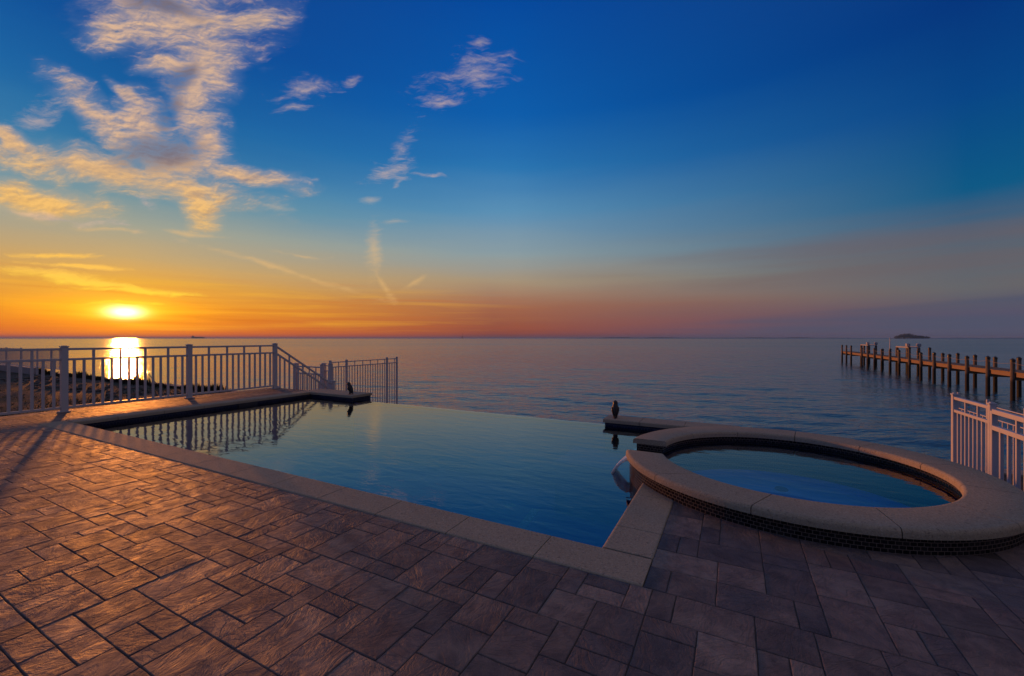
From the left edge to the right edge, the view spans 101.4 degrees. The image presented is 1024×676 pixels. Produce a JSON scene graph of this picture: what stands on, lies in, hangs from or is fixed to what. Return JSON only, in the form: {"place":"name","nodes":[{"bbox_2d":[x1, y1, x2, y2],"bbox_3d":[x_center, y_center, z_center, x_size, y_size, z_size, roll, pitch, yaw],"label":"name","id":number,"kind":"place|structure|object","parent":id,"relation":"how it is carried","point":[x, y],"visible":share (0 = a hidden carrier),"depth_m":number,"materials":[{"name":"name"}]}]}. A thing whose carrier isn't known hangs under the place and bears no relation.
{"place":"outdoors","nodes":[
{"label":"outdoors","id":0,"kind":"place"},
{"bbox_2d":[0,370,213,416],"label":"rocky shore","id":1,"kind":"structure","parent":0,"point":[14,393],"depth_m":20.17,"materials":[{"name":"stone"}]},
{"bbox_2d":[0,347,59,375],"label":"fence","id":2,"kind":"object","parent":1,"relation":"on","point":[24,355],"visible":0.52,"depth_m":31.45,"materials":[{"name":"white plastic"}]},
{"bbox_2d":[2,364,230,393],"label":"weeds","id":3,"kind":"object","parent":1,"relation":"on","point":[124,380],"visible":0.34,"depth_m":24.15,"materials":[{"name":"green plant"}]},
{"bbox_2d":[321,363,332,388],"bbox_3d":[-5.787,1.766,13.130,0.422,1.968,0.122,0,0,28],"label":"fence","id":4,"kind":"object","parent":1,"relation":"on","point":[330,371],"visible":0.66,"depth_m":13.07,"materials":[{"name":"white metal"}]},
{"bbox_2d":[0,387,1023,675],"bbox_3d":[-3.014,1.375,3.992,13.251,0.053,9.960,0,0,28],"label":"patio","id":5,"kind":"structure","parent":0,"point":[62,487],"depth_m":2.21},
{"bbox_2d":[0,343,277,415],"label":"fence","id":6,"kind":"object","parent":5,"relation":"on","point":[64,359],"visible":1,"depth_m":8.52,"materials":[{"name":"white metal"}]},
{"bbox_2d":[293,363,322,389],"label":"gate","id":7,"kind":"structure","parent":5,"relation":"on","point":[321,372],"depth_m":13.50,"materials":[{"name":"white metal"}]},
{"bbox_2d":[39,389,739,586],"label":"swimming pool","id":8,"kind":"structure","parent":5,"relation":"in","point":[553,491],"depth_m":7.47,"materials":[{"name":"liquid"}]},
{"bbox_2d":[347,382,352,393],"bbox_3d":[-3.870,1.196,10.019,0.142,0.291,0.148,0,0,-35],"label":"bird statue","id":9,"kind":"object","parent":8,"relation":"on","point":[349,387],"visible":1,"depth_m":9.98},
{"bbox_2d":[611,400,618,418],"bbox_3d":[1.739,1.196,7.050,0.148,0.291,0.142,0,0,-33],"label":"bird statue","id":10,"kind":"object","parent":8,"relation":"on","point":[615,409],"visible":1,"depth_m":7.01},
{"bbox_2d":[611,426,1023,555],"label":"hot tub","id":11,"kind":"object","parent":5,"relation":"in","point":[841,492],"visible":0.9,"depth_m":3.76,"materials":[{"name":"stone"}]},
{"bbox_2d":[0,338,1023,470],"bbox_3d":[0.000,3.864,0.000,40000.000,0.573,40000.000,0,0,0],"label":"sea","id":12,"kind":"structure","parent":0,"point":[813,385],"depth_m":39.80,"materials":[{"name":"teal liquid"}]},
{"bbox_2d":[56,373,1023,476],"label":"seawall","id":13,"kind":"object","parent":12,"relation":"in","point":[1022,472],"depth_m":8.26,"materials":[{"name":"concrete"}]},
{"bbox_2d":[841,345,1023,400],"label":"pier","id":14,"kind":"structure","parent":12,"relation":"in","point":[995,372],"depth_m":31.42,"materials":[{"name":"brown wood"}]},
{"bbox_2d":[860,342,877,364],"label":"boat lift","id":15,"kind":"object","parent":14,"relation":"attached to","point":[867,344],"visible":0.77,"depth_m":56.52,"materials":[{"name":"white plastic"}]},
{"bbox_2d":[895,343,920,370],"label":"boat lift","id":16,"kind":"object","parent":14,"relation":"attached to","point":[917,346],"visible":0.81,"depth_m":44.33,"materials":[{"name":"white plastic"}]},
{"bbox_2d":[0,0,1023,337],"label":"sky","id":17,"kind":"structure","parent":0,"point":[169,168],"materials":[{"name":"blue"}]},
{"bbox_2d":[610,337,803,337],"bbox_3d":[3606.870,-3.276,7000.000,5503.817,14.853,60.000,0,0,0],"label":"coast","id":18,"kind":"structure","parent":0,"point":[668,337],"depth_m":7003.31},
{"bbox_2d":[890,338,934,338],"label":"island","id":19,"kind":"structure","parent":0,"point":[912,338],"depth_m":2558.94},
{"bbox_2d":[894,333,930,337],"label":"woods","id":20,"kind":"object","parent":19,"relation":"on","point":[907,335],"visible":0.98,"depth_m":2564.89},
{"bbox_2d":[1004,475,1023,490],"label":"side yard","id":21,"kind":"structure","parent":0,"point":[1022,482],"depth_m":7.76,"materials":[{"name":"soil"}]},
{"bbox_2d":[950,393,997,473],"bbox_3d":[5.587,1.734,5.093,0.068,2.033,0.958,0,0,28],"label":"fence","id":22,"kind":"object","parent":21,"relation":"on","point":[968,439],"visible":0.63,"depth_m":5.13,"materials":[{"name":"white metal"}]},
{"bbox_2d":[957,392,1023,488],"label":"fence","id":23,"kind":"object","parent":21,"relation":"on","point":[983,416],"visible":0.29,"depth_m":6.66,"materials":[{"name":"white metal"}]},
{"bbox_2d":[990,409,1023,488],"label":"fence","id":24,"kind":"object","parent":21,"relation":"on","point":[1016,434],"visible":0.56,"depth_m":4.45,"materials":[{"name":"white metal"}]},
{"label":"yard","id":25,"kind":"structure","parent":0,"visible":0},
{"bbox_2d":[329,357,397,403],"bbox_3d":[-4.982,1.724,14.356,0.071,2.053,2.991,0,0,28],"label":"fence","id":26,"kind":"object","parent":25,"relation":"on","point":[346,361],"visible":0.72,"depth_m":14.50,"materials":[{"name":"white metal"}]},
{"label":"steps","id":27,"kind":"object","parent":25,"relation":"on","visible":0},
{"bbox_2d":[278,347,334,389],"bbox_3d":[-5.899,1.434,12.082,0.125,2.432,1.854,0,0,28],"label":"stair railing","id":28,"kind":"object","parent":27,"relation":"attached to","point":[332,385],"visible":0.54,"depth_m":11.82,"materials":[{"name":"white metal"}]}
]}

